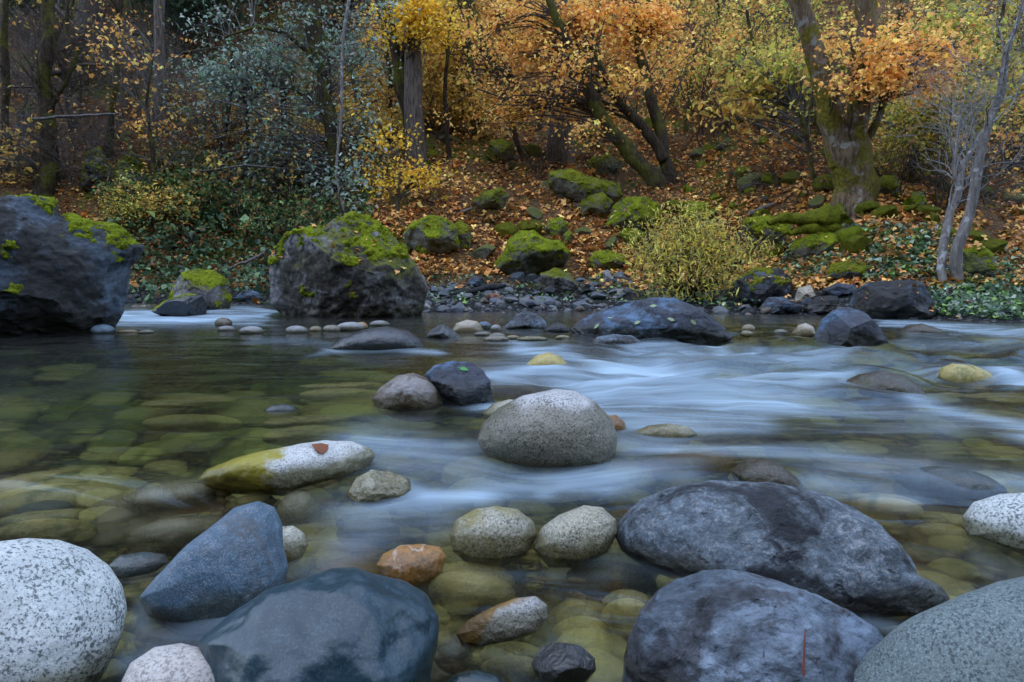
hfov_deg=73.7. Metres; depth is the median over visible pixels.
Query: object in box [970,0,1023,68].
sapling
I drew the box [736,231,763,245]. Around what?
fallen branch
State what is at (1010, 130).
sapling
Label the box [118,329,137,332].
river cobble
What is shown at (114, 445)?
river water
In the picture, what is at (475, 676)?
dark cobble
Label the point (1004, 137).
sapling
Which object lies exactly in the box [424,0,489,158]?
slender tree
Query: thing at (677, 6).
sapling
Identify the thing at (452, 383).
wet rock
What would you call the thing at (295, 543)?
river cobble
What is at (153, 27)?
sapling
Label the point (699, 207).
mossy boulder
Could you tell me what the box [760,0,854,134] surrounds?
sapling
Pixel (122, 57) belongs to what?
sapling
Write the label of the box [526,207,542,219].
slope rock
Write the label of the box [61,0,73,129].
slender tree
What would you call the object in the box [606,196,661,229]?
mossy boulder
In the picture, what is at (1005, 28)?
sapling
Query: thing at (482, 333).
river cobble
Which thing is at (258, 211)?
sapling
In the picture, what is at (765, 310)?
shore rock
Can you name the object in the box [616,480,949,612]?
dark boulder
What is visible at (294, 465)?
river cobble
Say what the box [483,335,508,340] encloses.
river cobble
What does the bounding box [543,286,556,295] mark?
slate chunk
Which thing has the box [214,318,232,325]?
river cobble
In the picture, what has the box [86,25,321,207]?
bare shrub
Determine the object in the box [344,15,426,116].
sapling
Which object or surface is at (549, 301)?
slate chunk
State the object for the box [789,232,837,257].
mossy boulder
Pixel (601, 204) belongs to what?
mossy boulder
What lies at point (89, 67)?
sapling
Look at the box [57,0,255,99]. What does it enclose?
bare shrub
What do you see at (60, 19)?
sapling
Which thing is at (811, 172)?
bare shrub
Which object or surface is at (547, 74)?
sapling
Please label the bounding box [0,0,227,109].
bare shrub
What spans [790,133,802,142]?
slope rock
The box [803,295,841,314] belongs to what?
bank rock
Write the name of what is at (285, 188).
sapling
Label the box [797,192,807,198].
slope rock
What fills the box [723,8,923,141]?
bare shrub
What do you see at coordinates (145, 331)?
river cobble
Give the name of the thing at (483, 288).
driftwood
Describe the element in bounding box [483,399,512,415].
river cobble
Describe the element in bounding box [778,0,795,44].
conifer tree
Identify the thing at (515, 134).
slender tree
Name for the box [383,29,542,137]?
sapling
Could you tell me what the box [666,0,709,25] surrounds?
sapling
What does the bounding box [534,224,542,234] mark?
slope rock
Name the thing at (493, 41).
sapling
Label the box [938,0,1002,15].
sapling
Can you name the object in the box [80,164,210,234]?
yellow shrub
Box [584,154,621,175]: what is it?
mossy boulder
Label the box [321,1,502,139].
sapling
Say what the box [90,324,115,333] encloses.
river cobble
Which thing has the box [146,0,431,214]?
alder tree
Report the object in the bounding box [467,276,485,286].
bank rock
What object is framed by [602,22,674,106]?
sapling
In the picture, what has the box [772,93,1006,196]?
bare shrub
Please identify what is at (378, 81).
sapling
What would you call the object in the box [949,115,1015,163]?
bare shrub
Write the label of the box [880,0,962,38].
sapling
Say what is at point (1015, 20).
conifer tree
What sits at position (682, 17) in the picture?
sapling
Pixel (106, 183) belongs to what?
sapling
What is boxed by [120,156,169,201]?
sapling
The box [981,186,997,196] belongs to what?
slope rock
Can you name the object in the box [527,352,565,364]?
river rock
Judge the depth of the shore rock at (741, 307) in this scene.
7.28 m
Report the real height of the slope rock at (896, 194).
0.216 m
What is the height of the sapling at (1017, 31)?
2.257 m
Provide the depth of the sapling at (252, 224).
10.01 m
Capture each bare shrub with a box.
[0,0,109,99]
[0,0,139,42]
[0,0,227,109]
[0,4,111,111]
[0,4,153,101]
[0,7,151,154]
[0,10,40,74]
[0,34,145,145]
[0,39,53,84]
[0,46,212,174]
[0,69,111,191]
[0,80,88,184]
[0,93,137,177]
[0,96,135,197]
[0,104,142,192]
[0,117,43,178]
[1,0,108,68]
[1,0,153,97]
[1,72,128,192]
[2,28,198,162]
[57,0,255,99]
[62,26,321,141]
[63,0,180,48]
[73,0,208,62]
[85,43,169,88]
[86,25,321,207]
[109,16,200,73]
[122,125,270,191]
[129,37,248,144]
[145,0,241,30]
[150,0,266,30]
[404,178,493,213]
[444,167,532,214]
[462,109,580,185]
[463,82,597,137]
[467,143,521,175]
[494,123,571,180]
[495,78,578,121]
[531,163,621,202]
[567,126,639,165]
[584,146,679,208]
[588,137,692,172]
[612,167,697,211]
[622,55,675,101]
[623,99,664,117]
[628,128,708,195]
[653,90,814,178]
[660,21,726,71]
[662,65,738,136]
[696,99,944,217]
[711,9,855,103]
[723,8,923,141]
[724,120,809,203]
[727,68,897,148]
[737,114,971,176]
[747,65,844,128]
[756,93,841,195]
[765,91,900,149]
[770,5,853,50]
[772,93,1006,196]
[833,58,916,136]
[871,99,1011,223]
[876,98,1023,207]
[905,102,1023,220]
[931,127,1023,228]
[947,79,1023,162]
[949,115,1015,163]
[950,133,1023,189]
[990,123,1023,163]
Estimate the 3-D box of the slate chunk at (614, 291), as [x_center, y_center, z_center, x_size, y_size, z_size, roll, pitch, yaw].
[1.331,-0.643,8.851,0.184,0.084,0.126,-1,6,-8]
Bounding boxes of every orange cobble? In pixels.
[376,544,446,582]
[609,415,625,430]
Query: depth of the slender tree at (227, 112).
10.94 m
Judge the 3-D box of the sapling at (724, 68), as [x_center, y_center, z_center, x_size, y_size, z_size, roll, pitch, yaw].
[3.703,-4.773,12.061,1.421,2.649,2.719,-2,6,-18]
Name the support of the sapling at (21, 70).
on the ground at (572, 264)
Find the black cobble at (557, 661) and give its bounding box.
[531,642,595,680]
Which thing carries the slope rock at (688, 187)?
on the ground at (572, 264)
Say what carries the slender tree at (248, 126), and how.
on the ground at (572, 264)
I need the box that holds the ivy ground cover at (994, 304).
[99,151,1023,319]
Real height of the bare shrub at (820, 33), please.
2.253 m
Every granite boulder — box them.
[0,538,126,681]
[121,643,214,681]
[477,389,617,466]
[854,576,1023,681]
[962,493,1023,548]
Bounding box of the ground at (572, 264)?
[0,0,1023,323]
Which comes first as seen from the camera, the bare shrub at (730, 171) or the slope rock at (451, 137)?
the bare shrub at (730, 171)
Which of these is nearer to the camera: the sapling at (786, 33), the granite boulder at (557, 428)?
the granite boulder at (557, 428)
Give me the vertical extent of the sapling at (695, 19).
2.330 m
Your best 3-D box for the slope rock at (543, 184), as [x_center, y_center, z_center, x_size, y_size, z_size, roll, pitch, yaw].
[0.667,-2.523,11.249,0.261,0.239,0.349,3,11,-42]
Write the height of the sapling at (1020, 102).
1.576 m
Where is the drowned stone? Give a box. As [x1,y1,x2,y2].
[919,466,998,487]
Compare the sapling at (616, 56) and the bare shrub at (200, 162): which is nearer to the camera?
the bare shrub at (200, 162)
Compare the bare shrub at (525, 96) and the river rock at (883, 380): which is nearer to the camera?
the river rock at (883, 380)
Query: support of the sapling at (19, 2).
on the ground at (572, 264)
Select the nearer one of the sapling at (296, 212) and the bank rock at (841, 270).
the bank rock at (841, 270)
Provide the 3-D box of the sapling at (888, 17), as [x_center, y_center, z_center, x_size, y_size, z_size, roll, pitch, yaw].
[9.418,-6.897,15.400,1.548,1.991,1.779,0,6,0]
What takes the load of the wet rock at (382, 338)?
on the river water
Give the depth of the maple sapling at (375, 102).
12.53 m
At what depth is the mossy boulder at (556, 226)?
9.95 m
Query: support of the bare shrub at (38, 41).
on the ground at (572, 264)
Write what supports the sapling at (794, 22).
on the ground at (572, 264)
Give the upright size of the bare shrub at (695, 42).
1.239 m
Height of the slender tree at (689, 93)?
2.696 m
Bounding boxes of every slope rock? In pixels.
[386,162,395,172]
[400,188,411,196]
[427,149,437,156]
[439,134,460,143]
[469,244,495,260]
[486,154,499,162]
[493,222,518,238]
[508,162,518,169]
[517,220,536,230]
[524,143,541,157]
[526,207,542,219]
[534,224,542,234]
[541,180,548,188]
[573,227,595,235]
[580,128,601,139]
[591,141,602,148]
[604,235,616,249]
[618,228,644,242]
[643,117,653,128]
[664,200,684,213]
[682,185,698,194]
[689,148,707,157]
[696,161,707,171]
[703,144,714,151]
[708,194,719,201]
[709,108,721,117]
[715,138,730,149]
[729,202,737,208]
[734,166,750,179]
[737,172,760,192]
[744,187,756,193]
[752,209,770,216]
[755,136,770,144]
[757,195,769,200]
[761,172,777,184]
[763,244,785,258]
[781,171,804,183]
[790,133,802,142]
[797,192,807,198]
[807,195,826,208]
[810,110,816,126]
[812,174,833,192]
[837,225,864,243]
[839,235,872,254]
[855,200,879,213]
[866,225,880,232]
[870,205,897,219]
[894,191,905,199]
[915,204,941,216]
[922,213,940,222]
[923,180,949,189]
[925,160,945,176]
[932,194,946,203]
[935,228,955,239]
[954,229,984,243]
[973,239,1007,254]
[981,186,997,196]
[1001,193,1023,204]
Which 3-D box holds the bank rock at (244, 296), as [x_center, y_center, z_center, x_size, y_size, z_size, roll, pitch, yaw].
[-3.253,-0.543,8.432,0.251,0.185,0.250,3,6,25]
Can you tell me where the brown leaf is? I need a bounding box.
[311,443,328,452]
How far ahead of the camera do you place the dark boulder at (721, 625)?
0.80 m
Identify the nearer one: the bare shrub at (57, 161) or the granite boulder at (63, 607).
the granite boulder at (63, 607)
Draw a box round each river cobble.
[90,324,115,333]
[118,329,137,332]
[138,330,154,333]
[199,440,374,488]
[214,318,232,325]
[217,326,235,330]
[239,326,263,333]
[265,403,294,410]
[283,526,307,560]
[285,326,307,332]
[309,326,321,331]
[323,325,340,331]
[337,322,365,330]
[347,470,410,501]
[369,320,389,325]
[371,373,442,408]
[449,506,536,557]
[452,320,483,332]
[456,596,547,643]
[474,331,490,335]
[479,321,490,329]
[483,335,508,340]
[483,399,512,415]
[489,333,504,335]
[490,325,501,330]
[507,335,518,339]
[517,336,547,341]
[533,505,616,559]
[543,322,569,332]
[555,335,568,338]
[635,423,696,437]
[740,331,752,336]
[741,324,754,330]
[773,329,787,332]
[792,323,815,336]
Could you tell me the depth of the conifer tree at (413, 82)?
11.98 m
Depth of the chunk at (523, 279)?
9.15 m
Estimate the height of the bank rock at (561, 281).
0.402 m
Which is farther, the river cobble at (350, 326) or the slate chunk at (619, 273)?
the slate chunk at (619, 273)
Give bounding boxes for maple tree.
[337,109,468,210]
[356,0,473,150]
[426,0,719,189]
[427,0,535,104]
[767,0,1007,236]
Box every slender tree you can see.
[0,0,14,172]
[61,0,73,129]
[79,0,154,160]
[216,0,265,174]
[235,43,267,187]
[254,30,316,176]
[330,0,400,154]
[424,0,486,134]
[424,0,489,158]
[461,35,536,158]
[492,0,548,131]
[580,0,627,98]
[658,9,740,131]
[682,0,751,89]
[693,0,788,133]
[891,0,920,105]
[989,0,1005,135]
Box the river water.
[0,303,1023,681]
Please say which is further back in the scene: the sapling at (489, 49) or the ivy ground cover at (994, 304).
the sapling at (489, 49)
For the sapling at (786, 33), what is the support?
on the ground at (572, 264)
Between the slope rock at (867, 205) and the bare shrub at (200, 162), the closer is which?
the slope rock at (867, 205)
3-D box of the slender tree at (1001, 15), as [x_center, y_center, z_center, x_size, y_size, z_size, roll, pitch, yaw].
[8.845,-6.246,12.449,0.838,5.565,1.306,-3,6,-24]
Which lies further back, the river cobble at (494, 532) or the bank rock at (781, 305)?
the bank rock at (781, 305)
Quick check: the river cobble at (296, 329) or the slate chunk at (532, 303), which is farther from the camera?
the slate chunk at (532, 303)
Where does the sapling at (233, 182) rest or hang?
on the ground at (572, 264)
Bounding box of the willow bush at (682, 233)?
[595,195,790,302]
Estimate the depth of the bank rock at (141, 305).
7.66 m
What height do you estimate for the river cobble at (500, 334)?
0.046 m
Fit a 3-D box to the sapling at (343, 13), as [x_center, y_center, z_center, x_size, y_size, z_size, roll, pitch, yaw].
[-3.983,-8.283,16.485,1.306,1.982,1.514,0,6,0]
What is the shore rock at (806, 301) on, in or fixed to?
on the ground at (572, 264)
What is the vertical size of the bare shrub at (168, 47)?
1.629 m
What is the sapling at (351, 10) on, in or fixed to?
on the ground at (572, 264)
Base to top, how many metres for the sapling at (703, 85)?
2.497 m
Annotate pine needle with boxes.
[802,629,805,676]
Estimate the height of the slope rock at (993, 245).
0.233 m
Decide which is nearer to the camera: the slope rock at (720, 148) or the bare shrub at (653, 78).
the slope rock at (720, 148)
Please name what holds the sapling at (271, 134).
on the ground at (572, 264)
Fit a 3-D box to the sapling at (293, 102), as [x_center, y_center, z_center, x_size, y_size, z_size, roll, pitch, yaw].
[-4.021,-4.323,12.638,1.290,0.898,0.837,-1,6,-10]
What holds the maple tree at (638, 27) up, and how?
on the ground at (572, 264)
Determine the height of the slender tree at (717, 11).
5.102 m
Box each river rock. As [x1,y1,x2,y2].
[502,311,546,328]
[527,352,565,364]
[570,297,732,343]
[591,334,640,343]
[814,307,888,346]
[846,371,926,394]
[937,363,991,381]
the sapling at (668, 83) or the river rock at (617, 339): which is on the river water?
the river rock at (617, 339)
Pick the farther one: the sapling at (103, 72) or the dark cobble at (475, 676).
the sapling at (103, 72)
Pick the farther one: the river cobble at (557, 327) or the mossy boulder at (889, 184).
the mossy boulder at (889, 184)
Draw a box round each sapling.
[0,0,74,37]
[0,0,91,58]
[0,79,29,180]
[4,51,128,160]
[9,0,78,49]
[9,0,113,84]
[14,0,111,82]
[29,0,120,114]
[54,2,209,195]
[59,34,94,91]
[72,5,169,111]
[85,5,204,113]
[90,178,128,206]
[93,157,139,202]
[103,46,193,133]
[105,182,150,228]
[113,2,145,35]
[118,119,207,178]
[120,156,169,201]
[122,0,239,66]
[127,79,178,147]
[134,7,180,54]
[142,0,248,49]
[142,181,192,216]
[143,83,233,144]
[146,0,190,37]
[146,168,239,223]
[152,171,191,198]
[154,83,255,167]
[156,199,211,249]
[169,61,294,141]
[170,0,255,70]
[176,172,224,206]
[183,55,252,144]
[187,174,227,223]
[190,141,251,192]
[195,92,241,152]
[198,161,260,235]
[200,69,257,145]
[204,141,324,213]
[220,99,314,198]
[223,64,311,153]
[224,189,288,239]
[233,217,284,247]
[236,186,267,213]
[240,193,311,245]
[242,199,280,222]
[243,158,325,220]
[244,0,297,26]
[245,108,316,205]
[250,113,314,142]
[251,162,278,192]
[253,126,300,191]
[255,118,294,157]
[262,201,293,224]
[265,85,316,119]
[277,101,338,147]
[280,180,364,221]
[285,134,325,194]
[289,0,391,213]
[293,113,324,151]
[296,198,337,227]
[299,0,440,61]
[309,123,346,161]
[314,55,402,162]
[314,214,342,224]
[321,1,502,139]
[325,0,372,32]
[328,0,379,52]
[333,11,395,100]
[333,38,399,109]
[336,0,374,48]
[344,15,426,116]
[381,0,511,145]
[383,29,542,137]
[451,11,517,87]
[461,2,525,89]
[478,0,542,51]
[479,6,524,83]
[523,1,611,93]
[599,6,637,73]
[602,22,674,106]
[608,47,708,116]
[609,0,716,90]
[633,0,712,48]
[638,59,697,114]
[655,8,734,137]
[660,45,733,111]
[663,0,696,38]
[665,0,778,86]
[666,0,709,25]
[669,0,771,145]
[669,0,779,137]
[679,0,731,59]
[686,0,762,49]
[687,23,855,179]
[695,0,833,71]
[695,1,768,98]
[707,0,797,129]
[707,28,805,135]
[710,6,792,61]
[714,1,879,74]
[720,10,780,72]
[721,0,837,61]
[743,0,835,40]
[747,32,846,117]
[748,16,795,62]
[749,0,827,68]
[760,0,837,46]
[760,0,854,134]
[762,0,822,50]
[762,12,853,107]
[809,50,1023,214]
[839,0,852,13]
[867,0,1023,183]
[872,1,922,68]
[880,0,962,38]
[884,0,956,33]
[907,0,957,24]
[937,0,1013,32]
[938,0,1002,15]
[945,106,1023,208]
[952,39,1023,172]
[956,99,1023,166]
[957,88,1023,154]
[959,0,1023,86]
[968,4,1019,102]
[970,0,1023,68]
[981,1,1023,45]
[986,2,1023,69]
[987,0,1023,41]
[987,122,1023,168]
[989,0,1023,103]
[994,51,1023,123]
[1000,86,1023,163]
[1004,19,1023,87]
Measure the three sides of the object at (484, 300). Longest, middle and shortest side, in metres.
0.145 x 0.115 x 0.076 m
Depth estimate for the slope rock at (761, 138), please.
10.87 m
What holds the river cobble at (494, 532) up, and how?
on the river water
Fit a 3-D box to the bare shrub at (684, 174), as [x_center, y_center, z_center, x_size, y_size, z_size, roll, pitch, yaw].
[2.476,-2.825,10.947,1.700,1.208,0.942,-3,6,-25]
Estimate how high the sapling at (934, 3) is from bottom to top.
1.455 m
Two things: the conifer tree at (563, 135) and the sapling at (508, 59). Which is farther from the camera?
the sapling at (508, 59)
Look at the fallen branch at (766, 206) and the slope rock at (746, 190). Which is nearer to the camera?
the fallen branch at (766, 206)
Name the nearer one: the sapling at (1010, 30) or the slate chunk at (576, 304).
the slate chunk at (576, 304)
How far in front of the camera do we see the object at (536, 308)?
7.64 m
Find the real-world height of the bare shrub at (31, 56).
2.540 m
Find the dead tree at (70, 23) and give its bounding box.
[19,0,138,96]
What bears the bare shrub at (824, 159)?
on the ground at (572, 264)
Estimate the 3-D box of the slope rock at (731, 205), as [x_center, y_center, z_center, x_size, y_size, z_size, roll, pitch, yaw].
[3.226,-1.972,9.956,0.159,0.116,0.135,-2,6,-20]
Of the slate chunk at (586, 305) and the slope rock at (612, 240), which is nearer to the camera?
the slate chunk at (586, 305)
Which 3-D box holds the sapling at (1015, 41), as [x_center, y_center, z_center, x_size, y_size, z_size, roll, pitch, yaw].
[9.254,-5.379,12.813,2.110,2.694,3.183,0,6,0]
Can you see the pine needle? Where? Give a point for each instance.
(803, 666)
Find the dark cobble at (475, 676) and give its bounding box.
[447,670,504,681]
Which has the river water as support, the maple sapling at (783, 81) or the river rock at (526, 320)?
the river rock at (526, 320)
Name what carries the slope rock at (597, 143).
on the ground at (572, 264)
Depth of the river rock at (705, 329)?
4.46 m
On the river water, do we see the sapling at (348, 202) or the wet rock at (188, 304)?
the wet rock at (188, 304)
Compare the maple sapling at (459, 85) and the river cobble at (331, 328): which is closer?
the river cobble at (331, 328)
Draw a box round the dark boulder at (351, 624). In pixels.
[198,567,438,681]
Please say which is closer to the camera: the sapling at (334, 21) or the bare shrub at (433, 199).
the bare shrub at (433, 199)
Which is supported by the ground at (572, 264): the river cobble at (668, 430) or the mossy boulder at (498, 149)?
the mossy boulder at (498, 149)
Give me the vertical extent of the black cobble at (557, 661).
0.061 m
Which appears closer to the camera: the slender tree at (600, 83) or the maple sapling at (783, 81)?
the maple sapling at (783, 81)
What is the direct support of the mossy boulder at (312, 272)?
on the ground at (572, 264)
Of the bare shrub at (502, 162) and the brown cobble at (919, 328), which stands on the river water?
the brown cobble at (919, 328)
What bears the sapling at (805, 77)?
on the ground at (572, 264)
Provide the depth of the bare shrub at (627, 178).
10.81 m
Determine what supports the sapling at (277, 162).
on the ground at (572, 264)
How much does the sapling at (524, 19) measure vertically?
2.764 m
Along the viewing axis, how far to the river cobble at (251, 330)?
4.84 m
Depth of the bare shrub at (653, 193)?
10.06 m
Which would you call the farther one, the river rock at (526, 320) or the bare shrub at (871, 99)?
the bare shrub at (871, 99)
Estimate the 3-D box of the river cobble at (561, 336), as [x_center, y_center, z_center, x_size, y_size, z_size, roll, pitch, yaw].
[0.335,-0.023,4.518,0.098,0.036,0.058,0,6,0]
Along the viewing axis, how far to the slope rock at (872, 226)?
7.82 m
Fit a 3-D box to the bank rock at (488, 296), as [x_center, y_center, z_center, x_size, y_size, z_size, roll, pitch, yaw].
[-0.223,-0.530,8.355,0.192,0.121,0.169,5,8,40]
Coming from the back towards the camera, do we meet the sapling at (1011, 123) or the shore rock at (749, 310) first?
the sapling at (1011, 123)
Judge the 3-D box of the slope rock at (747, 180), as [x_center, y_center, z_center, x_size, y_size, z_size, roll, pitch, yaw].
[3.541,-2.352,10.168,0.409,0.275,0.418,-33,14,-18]
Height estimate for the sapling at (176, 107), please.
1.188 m
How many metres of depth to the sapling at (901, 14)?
14.64 m
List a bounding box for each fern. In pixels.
[707,178,736,191]
[710,169,746,181]
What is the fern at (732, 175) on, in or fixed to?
on the ground at (572, 264)
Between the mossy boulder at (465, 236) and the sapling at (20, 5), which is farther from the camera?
the sapling at (20, 5)
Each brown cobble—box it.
[732,457,799,486]
[899,324,943,332]
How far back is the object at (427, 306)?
7.63 m
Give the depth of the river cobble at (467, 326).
4.93 m
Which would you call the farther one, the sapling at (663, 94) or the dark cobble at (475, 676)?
the sapling at (663, 94)
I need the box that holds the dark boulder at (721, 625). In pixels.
[624,569,883,681]
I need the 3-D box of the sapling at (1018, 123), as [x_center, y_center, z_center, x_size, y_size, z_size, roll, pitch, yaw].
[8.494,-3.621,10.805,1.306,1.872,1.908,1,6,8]
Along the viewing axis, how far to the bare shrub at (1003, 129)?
10.86 m
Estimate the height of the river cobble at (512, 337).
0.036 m
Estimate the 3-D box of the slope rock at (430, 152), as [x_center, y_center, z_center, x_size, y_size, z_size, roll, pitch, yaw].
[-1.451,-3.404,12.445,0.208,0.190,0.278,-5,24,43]
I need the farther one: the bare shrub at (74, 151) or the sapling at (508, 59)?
the sapling at (508, 59)
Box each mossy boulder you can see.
[0,193,142,335]
[169,268,231,309]
[267,211,427,316]
[403,215,459,255]
[454,220,472,249]
[472,187,508,209]
[486,137,515,162]
[493,230,570,274]
[545,217,568,236]
[548,168,622,202]
[563,230,574,243]
[579,192,612,215]
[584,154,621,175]
[589,250,626,269]
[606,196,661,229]
[681,201,716,221]
[741,214,792,244]
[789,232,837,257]
[879,175,899,197]
[901,192,926,210]
[963,244,996,276]
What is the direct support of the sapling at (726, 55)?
on the ground at (572, 264)
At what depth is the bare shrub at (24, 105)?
11.13 m
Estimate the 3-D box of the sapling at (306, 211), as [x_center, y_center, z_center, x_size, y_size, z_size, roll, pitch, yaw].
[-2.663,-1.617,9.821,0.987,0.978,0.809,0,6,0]
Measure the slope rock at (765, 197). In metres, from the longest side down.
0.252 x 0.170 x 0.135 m
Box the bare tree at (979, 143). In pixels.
[860,0,1023,290]
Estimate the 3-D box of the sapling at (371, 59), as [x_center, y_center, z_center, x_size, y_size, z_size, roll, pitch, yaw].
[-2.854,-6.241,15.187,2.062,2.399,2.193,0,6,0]
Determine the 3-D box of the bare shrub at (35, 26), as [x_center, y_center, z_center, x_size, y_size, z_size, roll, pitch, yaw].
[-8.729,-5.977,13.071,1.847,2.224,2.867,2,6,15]
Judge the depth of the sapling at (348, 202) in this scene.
10.03 m
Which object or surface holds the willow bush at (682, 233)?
on the ground at (572, 264)
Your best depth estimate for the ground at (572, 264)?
11.10 m
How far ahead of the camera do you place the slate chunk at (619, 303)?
7.75 m
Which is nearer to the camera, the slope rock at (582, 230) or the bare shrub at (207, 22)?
the slope rock at (582, 230)
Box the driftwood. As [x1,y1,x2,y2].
[448,283,505,295]
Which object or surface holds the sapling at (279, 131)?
on the ground at (572, 264)
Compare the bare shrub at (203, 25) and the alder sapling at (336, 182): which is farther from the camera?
the bare shrub at (203, 25)
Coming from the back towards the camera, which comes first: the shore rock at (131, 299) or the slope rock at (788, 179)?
the slope rock at (788, 179)
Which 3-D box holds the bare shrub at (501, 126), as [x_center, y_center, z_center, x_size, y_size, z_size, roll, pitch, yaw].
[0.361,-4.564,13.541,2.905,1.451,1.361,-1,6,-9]
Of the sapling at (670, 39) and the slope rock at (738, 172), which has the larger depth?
the sapling at (670, 39)
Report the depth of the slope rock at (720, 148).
11.73 m
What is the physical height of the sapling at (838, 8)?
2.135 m
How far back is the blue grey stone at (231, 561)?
1.00 m
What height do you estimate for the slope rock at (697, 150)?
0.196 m
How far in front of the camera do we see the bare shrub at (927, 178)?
8.28 m
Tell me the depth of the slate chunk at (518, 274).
9.18 m
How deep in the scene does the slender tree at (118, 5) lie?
11.07 m
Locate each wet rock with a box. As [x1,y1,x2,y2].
[151,293,206,316]
[328,326,424,349]
[425,361,494,405]
[426,324,458,337]
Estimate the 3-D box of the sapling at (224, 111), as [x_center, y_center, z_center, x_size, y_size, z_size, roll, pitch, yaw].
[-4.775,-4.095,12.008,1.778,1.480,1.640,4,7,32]
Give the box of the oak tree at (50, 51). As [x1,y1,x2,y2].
[0,0,150,196]
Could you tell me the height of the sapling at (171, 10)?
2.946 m
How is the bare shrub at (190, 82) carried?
on the ground at (572, 264)
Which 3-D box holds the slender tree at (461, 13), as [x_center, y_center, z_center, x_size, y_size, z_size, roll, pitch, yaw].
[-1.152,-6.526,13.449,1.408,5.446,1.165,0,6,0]
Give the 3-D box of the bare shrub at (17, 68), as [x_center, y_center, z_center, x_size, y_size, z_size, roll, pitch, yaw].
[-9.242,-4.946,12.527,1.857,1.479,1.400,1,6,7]
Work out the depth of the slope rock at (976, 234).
7.73 m
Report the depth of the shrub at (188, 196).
10.22 m
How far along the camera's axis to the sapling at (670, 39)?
15.08 m
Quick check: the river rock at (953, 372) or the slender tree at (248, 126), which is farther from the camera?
the slender tree at (248, 126)
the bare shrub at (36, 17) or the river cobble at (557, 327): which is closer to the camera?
the river cobble at (557, 327)
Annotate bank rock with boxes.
[131,305,150,306]
[235,290,261,301]
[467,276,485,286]
[485,293,501,299]
[536,267,577,296]
[603,270,613,282]
[730,267,791,306]
[759,296,802,313]
[795,285,815,302]
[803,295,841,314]
[822,283,856,297]
[825,260,876,279]
[849,279,936,319]
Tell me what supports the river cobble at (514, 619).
on the river water
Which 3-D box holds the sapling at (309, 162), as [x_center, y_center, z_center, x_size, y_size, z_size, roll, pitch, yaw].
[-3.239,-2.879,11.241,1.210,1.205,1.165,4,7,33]
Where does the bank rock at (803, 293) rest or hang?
on the ground at (572, 264)
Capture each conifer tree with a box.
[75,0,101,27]
[153,0,168,141]
[404,0,427,167]
[545,0,575,166]
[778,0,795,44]
[1011,0,1021,51]
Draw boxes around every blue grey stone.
[109,552,167,574]
[139,501,287,621]
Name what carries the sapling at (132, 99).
on the ground at (572, 264)
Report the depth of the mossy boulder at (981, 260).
7.05 m
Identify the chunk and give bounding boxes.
[502,296,518,303]
[507,275,539,282]
[510,271,524,277]
[519,296,543,306]
[525,300,542,307]
[534,296,551,300]
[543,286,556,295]
[543,298,555,305]
[572,300,586,308]
[575,277,585,281]
[580,289,595,293]
[580,303,592,308]
[591,292,607,299]
[608,288,616,293]
[614,271,623,277]
[617,301,627,305]
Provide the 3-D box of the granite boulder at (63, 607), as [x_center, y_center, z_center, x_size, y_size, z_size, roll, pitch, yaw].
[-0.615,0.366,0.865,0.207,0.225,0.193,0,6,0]
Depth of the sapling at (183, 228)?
9.90 m
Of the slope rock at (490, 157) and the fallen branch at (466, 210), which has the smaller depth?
the fallen branch at (466, 210)
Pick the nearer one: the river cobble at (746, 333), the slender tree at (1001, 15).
the river cobble at (746, 333)
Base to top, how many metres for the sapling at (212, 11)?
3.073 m
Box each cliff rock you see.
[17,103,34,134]
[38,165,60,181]
[79,146,114,191]
[114,151,151,188]
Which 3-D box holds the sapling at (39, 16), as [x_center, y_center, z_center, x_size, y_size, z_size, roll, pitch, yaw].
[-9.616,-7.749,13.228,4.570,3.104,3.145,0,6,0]
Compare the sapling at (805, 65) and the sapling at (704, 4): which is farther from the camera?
the sapling at (704, 4)
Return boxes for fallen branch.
[32,113,119,119]
[229,248,268,269]
[456,207,471,214]
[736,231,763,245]
[749,202,775,216]
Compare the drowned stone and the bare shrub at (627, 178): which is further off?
the bare shrub at (627, 178)
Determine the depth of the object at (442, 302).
7.85 m
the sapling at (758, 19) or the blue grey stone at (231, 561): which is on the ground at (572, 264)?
the sapling at (758, 19)
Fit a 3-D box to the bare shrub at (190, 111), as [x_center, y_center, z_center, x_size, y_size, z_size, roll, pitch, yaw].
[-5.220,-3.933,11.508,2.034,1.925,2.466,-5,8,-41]
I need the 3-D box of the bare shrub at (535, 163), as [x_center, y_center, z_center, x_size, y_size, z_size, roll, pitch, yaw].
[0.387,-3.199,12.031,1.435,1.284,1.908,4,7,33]
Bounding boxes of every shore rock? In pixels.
[125,296,136,303]
[702,298,711,305]
[712,306,728,313]
[738,304,750,310]
[740,308,755,313]
[760,307,770,313]
[800,298,811,304]
[960,299,974,309]
[995,308,1010,315]
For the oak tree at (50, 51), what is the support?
on the ground at (572, 264)
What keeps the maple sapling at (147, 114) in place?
on the ground at (572, 264)

